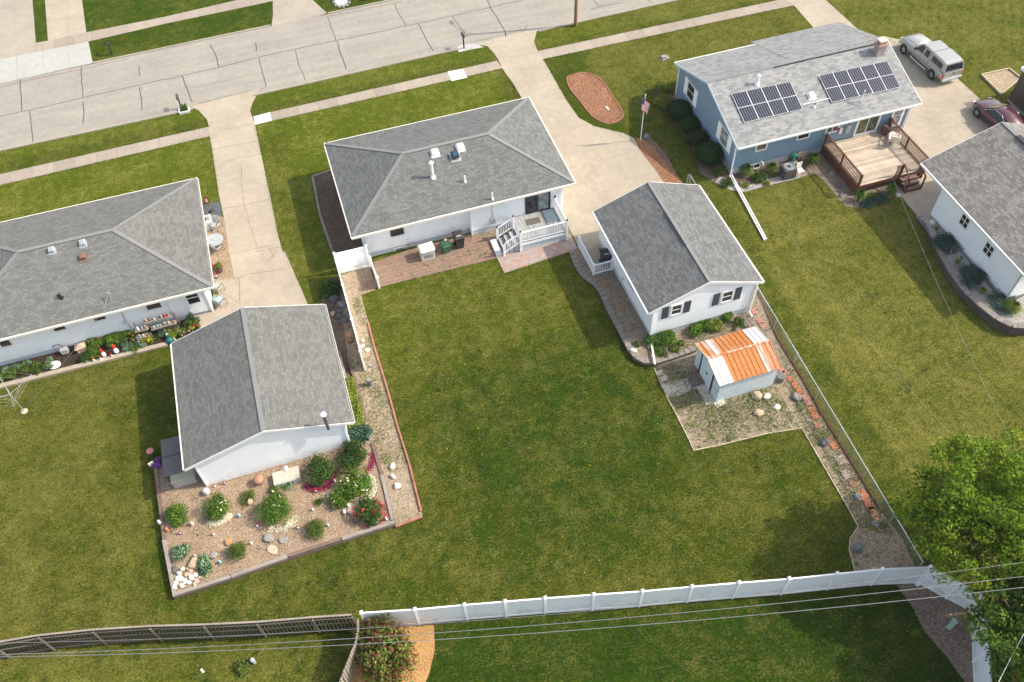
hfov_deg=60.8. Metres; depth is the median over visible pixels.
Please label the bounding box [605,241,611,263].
side door
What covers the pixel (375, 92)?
sidewalk
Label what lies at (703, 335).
weeds
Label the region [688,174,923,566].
chain link fence
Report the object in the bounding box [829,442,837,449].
stepping stone
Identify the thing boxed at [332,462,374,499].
shrub
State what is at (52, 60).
new concrete apron
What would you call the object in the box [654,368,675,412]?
bed edging
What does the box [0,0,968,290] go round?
driveway joints
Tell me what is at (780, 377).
grey pot
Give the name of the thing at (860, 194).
ornamental grass
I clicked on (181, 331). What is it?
flowering plant
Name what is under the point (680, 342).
plant
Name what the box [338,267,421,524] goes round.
gravel path
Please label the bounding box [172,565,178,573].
boulder
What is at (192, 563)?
boulder
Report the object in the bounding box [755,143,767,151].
window
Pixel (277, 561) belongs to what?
timber border
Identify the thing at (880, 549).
weedy gravel
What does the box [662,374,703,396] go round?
shed path
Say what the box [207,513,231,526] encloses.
fallen petals
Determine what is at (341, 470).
boulder
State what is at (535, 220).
door mat
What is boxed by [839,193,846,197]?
boulder
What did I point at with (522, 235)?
deck
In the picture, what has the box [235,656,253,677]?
plant
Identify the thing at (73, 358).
flower bed soil
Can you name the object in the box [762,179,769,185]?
plant
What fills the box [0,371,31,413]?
clothes dryer
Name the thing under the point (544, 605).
vinyl fence
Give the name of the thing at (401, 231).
window
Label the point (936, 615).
fence corner bed
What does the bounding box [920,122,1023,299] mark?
house
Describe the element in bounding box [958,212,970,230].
window
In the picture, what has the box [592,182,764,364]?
garage
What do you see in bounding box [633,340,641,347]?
plant
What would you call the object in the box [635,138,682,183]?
bark strip
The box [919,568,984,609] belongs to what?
vinyl fence
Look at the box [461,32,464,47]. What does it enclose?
mailbox
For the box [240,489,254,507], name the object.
plant
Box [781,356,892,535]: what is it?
weeds
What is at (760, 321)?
stepping stone
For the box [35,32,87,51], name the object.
sidewalk
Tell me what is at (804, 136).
window
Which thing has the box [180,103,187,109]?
plant
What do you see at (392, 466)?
boulder
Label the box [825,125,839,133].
window
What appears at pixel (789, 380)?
stepping stone
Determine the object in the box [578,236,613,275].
railing
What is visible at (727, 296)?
window
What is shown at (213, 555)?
boulder
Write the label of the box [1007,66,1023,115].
brown building
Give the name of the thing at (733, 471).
clover
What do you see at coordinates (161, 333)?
plant
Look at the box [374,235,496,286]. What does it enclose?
paver patio
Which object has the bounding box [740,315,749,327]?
retaining block
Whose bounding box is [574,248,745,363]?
garage bed gravel
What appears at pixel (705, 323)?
plant
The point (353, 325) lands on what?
vinyl fence
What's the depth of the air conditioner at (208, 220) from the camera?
59.33 m
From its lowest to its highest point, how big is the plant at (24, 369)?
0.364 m
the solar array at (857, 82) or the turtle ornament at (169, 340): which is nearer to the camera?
the turtle ornament at (169, 340)
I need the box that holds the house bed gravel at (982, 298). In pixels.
[920,215,1023,322]
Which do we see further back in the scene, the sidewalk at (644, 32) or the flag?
the sidewalk at (644, 32)
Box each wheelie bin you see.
[451,229,464,248]
[599,248,611,266]
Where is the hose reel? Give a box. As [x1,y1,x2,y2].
[788,153,798,163]
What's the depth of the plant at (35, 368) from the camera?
52.57 m
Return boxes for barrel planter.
[212,265,222,273]
[881,123,891,135]
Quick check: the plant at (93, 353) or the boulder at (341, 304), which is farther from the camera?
the boulder at (341, 304)
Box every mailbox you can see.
[105,41,112,54]
[175,93,180,105]
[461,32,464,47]
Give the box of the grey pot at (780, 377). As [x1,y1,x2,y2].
[776,372,785,382]
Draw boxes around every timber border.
[154,467,175,592]
[172,520,395,598]
[348,361,371,440]
[371,442,395,521]
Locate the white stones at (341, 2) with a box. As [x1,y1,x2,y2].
[335,0,347,4]
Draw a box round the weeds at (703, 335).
[654,322,738,356]
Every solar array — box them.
[731,82,801,122]
[819,61,899,102]
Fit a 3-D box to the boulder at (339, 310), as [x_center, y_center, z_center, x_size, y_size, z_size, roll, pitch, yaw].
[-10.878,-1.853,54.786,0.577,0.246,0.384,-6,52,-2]
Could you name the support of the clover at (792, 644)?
on the lawn at (590, 490)
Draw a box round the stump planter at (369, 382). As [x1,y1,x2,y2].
[366,378,372,386]
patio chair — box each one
[208,242,224,254]
[209,215,222,230]
[211,281,224,295]
[211,295,227,307]
[796,161,804,177]
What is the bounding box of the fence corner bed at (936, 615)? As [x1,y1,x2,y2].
[897,583,972,681]
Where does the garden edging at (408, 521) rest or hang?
on the gravel path at (404, 500)
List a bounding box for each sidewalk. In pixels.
[0,127,209,184]
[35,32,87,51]
[87,0,272,40]
[270,61,501,120]
[538,0,792,58]
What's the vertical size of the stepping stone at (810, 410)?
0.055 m
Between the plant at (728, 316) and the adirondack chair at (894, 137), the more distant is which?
the adirondack chair at (894, 137)
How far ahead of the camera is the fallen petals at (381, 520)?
45.80 m
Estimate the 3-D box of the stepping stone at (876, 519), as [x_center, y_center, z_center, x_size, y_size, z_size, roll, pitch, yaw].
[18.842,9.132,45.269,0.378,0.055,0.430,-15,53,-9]
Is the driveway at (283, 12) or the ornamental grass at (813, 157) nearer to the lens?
the ornamental grass at (813, 157)
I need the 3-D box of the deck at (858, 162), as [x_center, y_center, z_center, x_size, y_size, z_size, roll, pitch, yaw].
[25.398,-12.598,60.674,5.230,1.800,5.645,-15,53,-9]
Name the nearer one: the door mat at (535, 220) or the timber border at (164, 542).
the timber border at (164, 542)
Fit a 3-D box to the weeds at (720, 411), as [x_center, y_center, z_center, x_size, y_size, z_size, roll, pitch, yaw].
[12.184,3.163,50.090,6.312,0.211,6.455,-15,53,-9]
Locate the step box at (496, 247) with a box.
[490,239,501,256]
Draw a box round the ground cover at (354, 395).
[344,375,365,428]
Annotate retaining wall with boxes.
[569,250,696,365]
[916,216,1023,335]
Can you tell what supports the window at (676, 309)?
in the garage at (680, 257)
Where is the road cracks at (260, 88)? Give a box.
[2,0,652,102]
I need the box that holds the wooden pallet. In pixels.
[685,369,704,386]
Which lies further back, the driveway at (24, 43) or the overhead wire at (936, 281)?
the driveway at (24, 43)
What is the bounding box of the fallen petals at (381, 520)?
[356,499,388,530]
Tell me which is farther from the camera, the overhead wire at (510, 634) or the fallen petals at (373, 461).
the fallen petals at (373, 461)
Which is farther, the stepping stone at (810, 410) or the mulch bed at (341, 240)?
the mulch bed at (341, 240)
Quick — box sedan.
[972,97,1023,126]
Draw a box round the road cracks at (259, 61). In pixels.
[3,0,618,141]
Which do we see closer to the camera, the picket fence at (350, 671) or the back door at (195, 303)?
the picket fence at (350, 671)
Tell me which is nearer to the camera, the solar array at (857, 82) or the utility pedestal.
the utility pedestal
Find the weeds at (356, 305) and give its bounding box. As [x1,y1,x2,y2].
[351,287,370,353]
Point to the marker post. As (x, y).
(252, 660)
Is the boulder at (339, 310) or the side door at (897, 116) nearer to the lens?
the boulder at (339, 310)
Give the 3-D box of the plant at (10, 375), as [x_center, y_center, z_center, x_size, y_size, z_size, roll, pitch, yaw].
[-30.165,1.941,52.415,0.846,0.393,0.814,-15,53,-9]
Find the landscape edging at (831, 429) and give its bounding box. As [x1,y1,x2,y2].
[757,289,881,511]
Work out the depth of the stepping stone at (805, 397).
49.87 m
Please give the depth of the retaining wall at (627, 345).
52.75 m
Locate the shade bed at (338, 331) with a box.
[321,276,368,440]
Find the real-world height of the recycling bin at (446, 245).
0.710 m
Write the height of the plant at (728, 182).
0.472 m
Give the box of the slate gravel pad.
[202,201,221,216]
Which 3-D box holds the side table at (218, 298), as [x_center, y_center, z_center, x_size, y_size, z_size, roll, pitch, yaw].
[-18.656,-2.516,55.403,0.560,0.495,0.552,-15,53,-9]
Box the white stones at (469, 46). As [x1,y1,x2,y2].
[457,43,482,51]
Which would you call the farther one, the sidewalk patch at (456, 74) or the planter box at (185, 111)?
the sidewalk patch at (456, 74)
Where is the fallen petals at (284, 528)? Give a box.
[267,514,303,535]
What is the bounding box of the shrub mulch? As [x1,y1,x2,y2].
[350,625,434,681]
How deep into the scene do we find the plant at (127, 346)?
53.40 m
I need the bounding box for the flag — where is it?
[641,97,649,115]
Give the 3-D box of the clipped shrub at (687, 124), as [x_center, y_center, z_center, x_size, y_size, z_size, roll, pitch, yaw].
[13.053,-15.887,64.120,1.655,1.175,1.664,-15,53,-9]
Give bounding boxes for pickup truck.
[898,33,963,82]
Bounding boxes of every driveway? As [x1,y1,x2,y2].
[0,0,35,58]
[45,0,85,39]
[192,89,307,315]
[271,0,325,26]
[476,29,662,274]
[787,0,990,216]
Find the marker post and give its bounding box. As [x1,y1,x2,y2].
[250,657,255,664]
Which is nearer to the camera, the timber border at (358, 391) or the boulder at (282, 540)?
the boulder at (282, 540)
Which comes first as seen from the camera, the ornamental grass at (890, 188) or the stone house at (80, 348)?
the stone house at (80, 348)
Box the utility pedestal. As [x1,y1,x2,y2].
[946,618,957,629]
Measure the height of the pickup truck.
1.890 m
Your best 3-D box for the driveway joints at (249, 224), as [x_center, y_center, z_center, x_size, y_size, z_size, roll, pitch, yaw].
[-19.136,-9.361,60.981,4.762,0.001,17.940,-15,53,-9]
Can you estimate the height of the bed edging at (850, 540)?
0.070 m
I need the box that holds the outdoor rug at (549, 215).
[541,208,558,222]
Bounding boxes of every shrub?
[163,501,188,527]
[200,490,231,520]
[224,540,247,561]
[254,485,295,528]
[300,451,336,487]
[303,517,324,541]
[317,276,342,298]
[322,488,351,509]
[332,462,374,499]
[334,438,367,469]
[346,613,419,681]
[348,424,372,447]
[352,493,384,526]
[650,80,669,93]
[654,93,673,108]
[664,79,676,93]
[666,99,692,121]
[678,115,700,133]
[686,129,708,147]
[694,140,723,165]
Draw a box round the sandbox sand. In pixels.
[984,70,1018,92]
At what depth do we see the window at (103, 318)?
52.59 m
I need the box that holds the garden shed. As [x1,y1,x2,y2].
[694,326,781,401]
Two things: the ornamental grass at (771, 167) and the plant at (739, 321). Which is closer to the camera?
the plant at (739, 321)
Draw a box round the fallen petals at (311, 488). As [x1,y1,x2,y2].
[301,470,339,494]
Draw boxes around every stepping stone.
[750,308,757,314]
[756,318,763,324]
[759,323,766,328]
[786,376,793,381]
[795,387,802,393]
[801,394,808,399]
[804,399,812,405]
[807,406,815,412]
[810,412,818,418]
[813,421,821,428]
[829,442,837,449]
[834,454,847,464]
[840,469,852,478]
[848,480,856,486]
[857,489,866,496]
[862,495,870,502]
[864,502,872,508]
[868,506,876,513]
[870,514,879,520]
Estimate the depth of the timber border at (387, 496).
46.96 m
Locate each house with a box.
[0,177,224,365]
[74,342,86,353]
[253,475,263,485]
[324,97,575,256]
[674,22,921,240]
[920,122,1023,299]
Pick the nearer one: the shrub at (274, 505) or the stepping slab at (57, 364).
the shrub at (274, 505)
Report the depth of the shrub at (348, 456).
47.45 m
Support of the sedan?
on the driveway at (926, 136)
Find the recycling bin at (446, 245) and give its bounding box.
[439,239,451,253]
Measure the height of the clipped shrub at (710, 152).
1.468 m
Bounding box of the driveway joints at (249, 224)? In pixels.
[217,124,286,302]
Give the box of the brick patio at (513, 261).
[497,235,576,272]
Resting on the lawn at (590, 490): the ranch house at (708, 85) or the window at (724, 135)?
the ranch house at (708, 85)
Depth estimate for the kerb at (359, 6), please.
75.89 m
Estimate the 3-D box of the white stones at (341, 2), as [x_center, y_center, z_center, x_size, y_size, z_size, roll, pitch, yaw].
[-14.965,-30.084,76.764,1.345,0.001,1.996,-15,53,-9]
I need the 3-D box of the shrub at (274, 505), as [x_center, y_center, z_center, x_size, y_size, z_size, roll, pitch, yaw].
[-12.492,8.700,45.750,2.083,1.107,2.667,-15,53,-9]
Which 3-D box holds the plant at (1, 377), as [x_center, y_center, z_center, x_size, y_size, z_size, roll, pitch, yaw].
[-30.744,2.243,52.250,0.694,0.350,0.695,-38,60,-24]
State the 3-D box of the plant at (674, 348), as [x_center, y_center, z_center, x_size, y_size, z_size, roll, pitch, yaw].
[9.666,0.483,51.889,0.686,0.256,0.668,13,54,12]
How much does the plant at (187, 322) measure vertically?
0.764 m
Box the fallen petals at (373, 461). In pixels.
[364,451,378,473]
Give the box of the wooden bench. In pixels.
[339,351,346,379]
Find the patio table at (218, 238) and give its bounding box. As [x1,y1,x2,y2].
[207,233,222,250]
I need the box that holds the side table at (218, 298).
[213,296,220,301]
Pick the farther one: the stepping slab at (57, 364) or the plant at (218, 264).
the plant at (218, 264)
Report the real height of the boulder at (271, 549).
0.098 m
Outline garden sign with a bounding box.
[203,197,209,203]
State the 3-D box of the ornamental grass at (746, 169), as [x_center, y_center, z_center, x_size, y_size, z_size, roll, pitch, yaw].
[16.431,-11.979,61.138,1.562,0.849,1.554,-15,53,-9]
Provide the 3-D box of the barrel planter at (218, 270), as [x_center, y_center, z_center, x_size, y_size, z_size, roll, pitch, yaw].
[-19.258,-4.717,57.152,0.636,0.440,0.626,-15,53,-9]
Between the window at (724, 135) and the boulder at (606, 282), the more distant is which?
the window at (724, 135)
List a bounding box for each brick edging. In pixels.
[311,176,333,251]
[312,169,330,176]
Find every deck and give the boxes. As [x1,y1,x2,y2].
[496,195,567,255]
[820,117,929,192]
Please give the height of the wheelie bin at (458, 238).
1.128 m
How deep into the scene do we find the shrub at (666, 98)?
66.05 m
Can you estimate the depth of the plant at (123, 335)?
53.71 m
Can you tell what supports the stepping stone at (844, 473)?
on the weedy gravel at (880, 549)
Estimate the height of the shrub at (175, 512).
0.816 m
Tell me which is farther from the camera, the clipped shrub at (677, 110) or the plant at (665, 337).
the clipped shrub at (677, 110)
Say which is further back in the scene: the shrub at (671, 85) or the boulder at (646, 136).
the shrub at (671, 85)
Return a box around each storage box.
[160,435,183,481]
[170,468,196,488]
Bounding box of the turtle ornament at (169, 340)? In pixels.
[165,333,173,343]
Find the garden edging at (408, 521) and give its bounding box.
[368,321,422,527]
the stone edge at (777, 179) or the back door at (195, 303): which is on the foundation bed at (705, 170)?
the stone edge at (777, 179)
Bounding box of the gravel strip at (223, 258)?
[206,217,233,280]
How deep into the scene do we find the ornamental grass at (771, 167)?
60.99 m
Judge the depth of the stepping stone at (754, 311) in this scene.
53.83 m
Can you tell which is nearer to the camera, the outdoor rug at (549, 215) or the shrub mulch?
the shrub mulch
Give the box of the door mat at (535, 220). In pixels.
[525,217,540,225]
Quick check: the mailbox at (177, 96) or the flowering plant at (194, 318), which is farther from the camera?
the mailbox at (177, 96)
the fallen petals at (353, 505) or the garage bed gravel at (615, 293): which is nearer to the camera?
the fallen petals at (353, 505)
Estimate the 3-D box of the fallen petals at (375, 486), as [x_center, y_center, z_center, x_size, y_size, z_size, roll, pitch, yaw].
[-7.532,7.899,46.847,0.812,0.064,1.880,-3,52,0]
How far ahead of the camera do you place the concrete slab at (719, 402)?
49.79 m
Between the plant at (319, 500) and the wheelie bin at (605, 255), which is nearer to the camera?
the plant at (319, 500)
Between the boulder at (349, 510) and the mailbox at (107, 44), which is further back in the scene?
the mailbox at (107, 44)
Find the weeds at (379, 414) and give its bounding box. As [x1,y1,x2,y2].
[352,356,407,469]
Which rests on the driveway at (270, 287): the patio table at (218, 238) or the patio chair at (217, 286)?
the patio chair at (217, 286)
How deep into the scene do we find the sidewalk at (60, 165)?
64.79 m
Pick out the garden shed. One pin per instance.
(734, 364)
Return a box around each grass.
[1,364,208,661]
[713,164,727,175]
[735,198,1023,461]
[737,163,754,176]
[764,162,780,174]
[803,152,821,165]
[854,189,867,202]
[883,183,898,196]
[978,287,987,294]
[1002,298,1023,316]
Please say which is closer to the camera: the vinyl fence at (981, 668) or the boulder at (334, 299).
the vinyl fence at (981, 668)
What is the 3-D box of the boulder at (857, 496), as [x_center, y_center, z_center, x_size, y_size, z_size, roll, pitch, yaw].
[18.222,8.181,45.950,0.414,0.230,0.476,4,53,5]
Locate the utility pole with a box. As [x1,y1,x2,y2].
[574,0,577,26]
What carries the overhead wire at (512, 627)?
attached to the utility pole
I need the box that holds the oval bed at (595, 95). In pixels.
[567,73,622,122]
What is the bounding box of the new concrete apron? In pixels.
[0,42,92,82]
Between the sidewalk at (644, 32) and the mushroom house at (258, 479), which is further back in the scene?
the sidewalk at (644, 32)
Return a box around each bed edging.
[566,72,623,123]
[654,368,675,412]
[675,413,801,450]
[802,429,849,511]
[849,511,858,570]
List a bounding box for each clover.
[41,563,353,681]
[279,252,840,681]
[519,529,992,681]
[742,199,1021,490]
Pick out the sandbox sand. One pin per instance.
(1001, 81)
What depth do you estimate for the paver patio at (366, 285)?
56.14 m
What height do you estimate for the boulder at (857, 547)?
0.246 m
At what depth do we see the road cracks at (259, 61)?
71.48 m
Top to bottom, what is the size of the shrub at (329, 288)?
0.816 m
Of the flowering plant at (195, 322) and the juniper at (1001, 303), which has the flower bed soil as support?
the flowering plant at (195, 322)
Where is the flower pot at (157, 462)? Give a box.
[150,456,161,467]
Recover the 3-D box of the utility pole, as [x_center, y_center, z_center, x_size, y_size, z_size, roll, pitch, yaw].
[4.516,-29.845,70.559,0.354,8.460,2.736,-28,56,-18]
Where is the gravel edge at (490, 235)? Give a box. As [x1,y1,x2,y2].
[464,226,570,255]
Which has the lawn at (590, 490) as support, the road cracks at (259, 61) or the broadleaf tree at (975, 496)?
the broadleaf tree at (975, 496)
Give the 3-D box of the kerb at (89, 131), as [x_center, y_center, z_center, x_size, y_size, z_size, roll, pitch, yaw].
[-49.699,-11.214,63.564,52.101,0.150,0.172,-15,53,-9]
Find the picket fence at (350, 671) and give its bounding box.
[339,618,362,681]
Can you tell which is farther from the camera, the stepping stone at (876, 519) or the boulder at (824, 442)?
the boulder at (824, 442)
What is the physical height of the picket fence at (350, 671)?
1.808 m
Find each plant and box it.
[0,373,5,382]
[1,366,9,373]
[2,367,17,378]
[10,363,20,370]
[18,364,29,373]
[21,359,31,365]
[29,360,45,373]
[43,356,52,363]
[45,363,53,368]
[78,350,89,362]
[85,337,104,350]
[87,348,100,360]
[102,332,120,347]
[116,330,130,341]
[121,339,134,351]
[127,330,139,342]
[128,344,138,353]
[137,339,146,347]
[140,328,161,341]
[141,335,153,343]
[157,329,166,336]
[166,326,179,337]
[171,544,191,562]
[176,326,188,335]
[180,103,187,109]
[182,312,193,326]
[188,313,199,322]
[188,325,195,331]
[191,320,200,326]
[196,552,213,579]
[214,261,222,267]
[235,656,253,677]
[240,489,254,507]
[268,486,277,493]
[282,482,294,489]
[313,497,323,505]
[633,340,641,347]
[644,334,659,346]
[650,344,668,357]
[656,329,677,345]
[669,344,679,353]
[677,340,684,345]
[687,323,702,336]
[698,318,713,330]
[710,318,723,331]
[720,176,735,187]
[721,311,733,322]
[733,316,744,328]
[741,181,749,187]
[750,171,767,183]
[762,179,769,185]
[866,191,879,200]
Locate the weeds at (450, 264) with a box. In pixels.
[380,247,492,282]
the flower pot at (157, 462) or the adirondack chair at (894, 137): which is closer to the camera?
the flower pot at (157, 462)
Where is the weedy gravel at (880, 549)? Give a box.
[654,289,913,570]
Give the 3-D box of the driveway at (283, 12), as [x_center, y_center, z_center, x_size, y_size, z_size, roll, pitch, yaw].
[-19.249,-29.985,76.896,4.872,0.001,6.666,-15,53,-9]
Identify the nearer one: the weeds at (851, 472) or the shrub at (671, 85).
the weeds at (851, 472)
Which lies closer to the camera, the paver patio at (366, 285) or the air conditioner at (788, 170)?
the paver patio at (366, 285)
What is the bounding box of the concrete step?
[272,466,301,487]
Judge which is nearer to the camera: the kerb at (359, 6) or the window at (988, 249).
the window at (988, 249)
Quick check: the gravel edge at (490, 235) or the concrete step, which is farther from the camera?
the gravel edge at (490, 235)
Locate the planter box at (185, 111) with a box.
[178,106,189,114]
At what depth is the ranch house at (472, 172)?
57.38 m
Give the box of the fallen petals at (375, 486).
[364,474,377,498]
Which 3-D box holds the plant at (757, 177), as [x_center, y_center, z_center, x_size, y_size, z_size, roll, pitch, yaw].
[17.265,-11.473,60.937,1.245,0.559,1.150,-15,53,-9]
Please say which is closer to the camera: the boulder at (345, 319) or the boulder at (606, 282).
the boulder at (345, 319)
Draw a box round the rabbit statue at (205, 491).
[202,488,209,494]
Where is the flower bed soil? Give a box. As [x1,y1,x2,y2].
[0,319,187,382]
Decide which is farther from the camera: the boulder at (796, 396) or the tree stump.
the tree stump
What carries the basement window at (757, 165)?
in the ranch house at (708, 85)
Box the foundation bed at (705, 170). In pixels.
[653,90,817,188]
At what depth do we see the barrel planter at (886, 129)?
62.01 m
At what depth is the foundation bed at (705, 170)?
61.78 m
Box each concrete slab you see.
[696,384,715,404]
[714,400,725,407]
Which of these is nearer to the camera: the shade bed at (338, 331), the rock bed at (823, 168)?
the shade bed at (338, 331)
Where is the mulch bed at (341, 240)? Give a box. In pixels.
[314,171,371,259]
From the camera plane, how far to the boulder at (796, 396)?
49.72 m
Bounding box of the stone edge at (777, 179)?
[715,173,802,191]
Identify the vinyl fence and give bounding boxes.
[332,244,370,273]
[334,256,366,370]
[359,564,933,627]
[368,256,380,288]
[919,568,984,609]
[971,601,991,681]
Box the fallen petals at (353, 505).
[342,495,359,509]
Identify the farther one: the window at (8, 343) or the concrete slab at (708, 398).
the window at (8, 343)
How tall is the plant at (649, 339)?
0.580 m
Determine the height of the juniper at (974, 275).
0.563 m
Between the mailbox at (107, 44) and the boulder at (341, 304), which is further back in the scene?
the mailbox at (107, 44)
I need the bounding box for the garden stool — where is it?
[146,448,153,456]
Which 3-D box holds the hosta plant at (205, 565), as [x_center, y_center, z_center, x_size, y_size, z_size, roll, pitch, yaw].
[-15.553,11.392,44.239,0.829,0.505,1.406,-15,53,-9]
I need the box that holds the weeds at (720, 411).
[656,356,797,447]
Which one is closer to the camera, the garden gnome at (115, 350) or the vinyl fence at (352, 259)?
the garden gnome at (115, 350)
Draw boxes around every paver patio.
[358,278,377,292]
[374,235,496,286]
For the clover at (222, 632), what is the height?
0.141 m
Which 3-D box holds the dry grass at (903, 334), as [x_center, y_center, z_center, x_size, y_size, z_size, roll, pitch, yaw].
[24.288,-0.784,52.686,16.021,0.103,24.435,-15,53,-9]
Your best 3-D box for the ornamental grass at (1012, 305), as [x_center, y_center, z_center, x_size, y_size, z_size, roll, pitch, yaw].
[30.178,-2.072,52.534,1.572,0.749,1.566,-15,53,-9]
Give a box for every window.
[0,339,14,348]
[51,326,67,332]
[92,316,107,322]
[144,302,163,311]
[388,227,405,237]
[394,246,406,250]
[669,302,683,316]
[686,80,694,103]
[719,125,729,149]
[720,289,734,303]
[750,162,760,169]
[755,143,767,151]
[796,133,809,140]
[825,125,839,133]
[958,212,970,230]
[981,240,995,259]
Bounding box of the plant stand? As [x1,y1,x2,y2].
[133,312,179,339]
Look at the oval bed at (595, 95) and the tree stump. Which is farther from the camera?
the tree stump
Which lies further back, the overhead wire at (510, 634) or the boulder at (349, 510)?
the boulder at (349, 510)
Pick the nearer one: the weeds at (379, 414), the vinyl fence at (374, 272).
the weeds at (379, 414)
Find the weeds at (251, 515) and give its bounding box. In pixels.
[170,468,383,572]
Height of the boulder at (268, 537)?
0.213 m
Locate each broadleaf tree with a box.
[888,427,1023,605]
[958,552,1023,681]
[1012,669,1023,681]
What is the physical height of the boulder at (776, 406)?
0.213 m
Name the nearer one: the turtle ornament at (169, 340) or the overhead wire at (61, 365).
the overhead wire at (61, 365)
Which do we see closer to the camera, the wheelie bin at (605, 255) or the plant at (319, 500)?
the plant at (319, 500)
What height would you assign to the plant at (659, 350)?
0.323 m
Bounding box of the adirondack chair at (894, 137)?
[887,131,900,146]
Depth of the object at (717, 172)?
61.21 m
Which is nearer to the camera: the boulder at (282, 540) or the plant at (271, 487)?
the boulder at (282, 540)
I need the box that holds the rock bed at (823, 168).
[800,152,899,207]
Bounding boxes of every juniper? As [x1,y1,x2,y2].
[860,197,875,207]
[870,190,888,204]
[927,231,963,254]
[953,261,989,290]
[985,288,1018,314]
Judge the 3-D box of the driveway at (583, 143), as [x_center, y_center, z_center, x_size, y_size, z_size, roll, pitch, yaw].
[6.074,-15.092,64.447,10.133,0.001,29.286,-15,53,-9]
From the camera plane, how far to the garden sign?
61.08 m
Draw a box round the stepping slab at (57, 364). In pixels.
[49,361,60,368]
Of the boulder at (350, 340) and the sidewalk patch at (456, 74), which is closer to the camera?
the boulder at (350, 340)
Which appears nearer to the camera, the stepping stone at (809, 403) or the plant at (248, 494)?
the plant at (248, 494)
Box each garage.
[170,304,355,486]
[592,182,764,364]
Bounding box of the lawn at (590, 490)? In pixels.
[0,0,1023,681]
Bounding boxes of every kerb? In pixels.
[0,108,191,151]
[0,342,167,388]
[93,25,269,62]
[254,48,458,95]
[328,0,392,13]
[538,0,677,31]
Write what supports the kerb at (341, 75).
on the lawn at (590, 490)
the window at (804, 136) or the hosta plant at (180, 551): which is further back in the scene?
the window at (804, 136)
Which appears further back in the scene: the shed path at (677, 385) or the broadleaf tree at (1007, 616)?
the shed path at (677, 385)
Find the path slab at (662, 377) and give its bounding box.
[659,374,667,381]
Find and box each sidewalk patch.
[254,112,271,124]
[448,69,466,80]
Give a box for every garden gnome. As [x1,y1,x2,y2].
[99,348,105,356]
[112,344,118,353]
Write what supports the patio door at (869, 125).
in the ranch house at (708, 85)
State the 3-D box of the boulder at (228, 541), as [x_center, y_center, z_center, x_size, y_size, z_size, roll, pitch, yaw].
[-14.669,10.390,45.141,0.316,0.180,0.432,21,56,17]
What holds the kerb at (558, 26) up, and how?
on the lawn at (590, 490)
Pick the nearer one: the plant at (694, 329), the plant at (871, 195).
the plant at (694, 329)
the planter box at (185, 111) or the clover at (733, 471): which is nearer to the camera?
the clover at (733, 471)
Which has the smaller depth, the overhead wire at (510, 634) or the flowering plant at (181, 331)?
the overhead wire at (510, 634)
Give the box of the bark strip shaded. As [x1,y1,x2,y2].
[647,138,674,171]
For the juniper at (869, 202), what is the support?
on the rock bed at (823, 168)
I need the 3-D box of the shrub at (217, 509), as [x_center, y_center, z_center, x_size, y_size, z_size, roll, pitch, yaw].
[-15.590,8.691,46.012,1.657,0.900,1.606,-15,53,-9]
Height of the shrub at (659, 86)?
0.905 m
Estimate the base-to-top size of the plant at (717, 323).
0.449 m
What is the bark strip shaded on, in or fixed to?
on the bark strip at (656, 161)
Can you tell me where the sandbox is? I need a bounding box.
[981,68,1019,94]
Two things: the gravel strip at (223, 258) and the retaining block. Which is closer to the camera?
the retaining block
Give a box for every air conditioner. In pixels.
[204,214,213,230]
[778,161,797,179]
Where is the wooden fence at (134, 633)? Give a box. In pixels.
[0,614,356,658]
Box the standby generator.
[417,241,435,260]
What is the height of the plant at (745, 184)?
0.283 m
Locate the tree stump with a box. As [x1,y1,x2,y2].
[658,54,669,61]
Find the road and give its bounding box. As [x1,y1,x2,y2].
[0,0,668,148]
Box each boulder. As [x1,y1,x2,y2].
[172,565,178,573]
[188,557,198,568]
[209,552,216,558]
[225,538,231,545]
[263,533,273,541]
[267,545,277,553]
[278,537,287,543]
[329,295,338,302]
[334,308,342,313]
[334,313,344,318]
[337,301,344,307]
[338,467,346,473]
[341,316,348,323]
[343,323,349,329]
[346,331,353,337]
[347,338,353,343]
[347,507,355,514]
[389,462,394,469]
[394,482,400,489]
[603,280,609,285]
[643,133,649,139]
[751,391,761,399]
[754,409,763,415]
[763,393,770,399]
[772,404,780,409]
[791,392,800,400]
[819,438,829,446]
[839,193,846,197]
[853,543,862,552]
[854,492,861,500]
[870,521,879,527]
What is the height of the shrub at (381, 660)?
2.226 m
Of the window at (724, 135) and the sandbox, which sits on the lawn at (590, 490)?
the sandbox
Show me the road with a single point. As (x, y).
(318, 61)
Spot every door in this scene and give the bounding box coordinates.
[183,292,207,313]
[525,191,550,214]
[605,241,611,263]
[699,355,712,388]
[852,115,881,136]
[891,109,905,126]
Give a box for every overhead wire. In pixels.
[0,576,1023,654]
[3,587,1023,656]
[13,295,112,420]
[16,562,1023,642]
[862,98,1005,428]
[998,634,1023,681]
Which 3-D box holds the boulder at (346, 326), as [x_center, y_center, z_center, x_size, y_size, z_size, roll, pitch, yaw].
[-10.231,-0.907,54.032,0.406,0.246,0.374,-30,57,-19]
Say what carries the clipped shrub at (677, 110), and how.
on the foundation bed at (705, 170)
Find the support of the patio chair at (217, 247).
on the gravel strip at (223, 258)
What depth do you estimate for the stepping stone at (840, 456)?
47.35 m

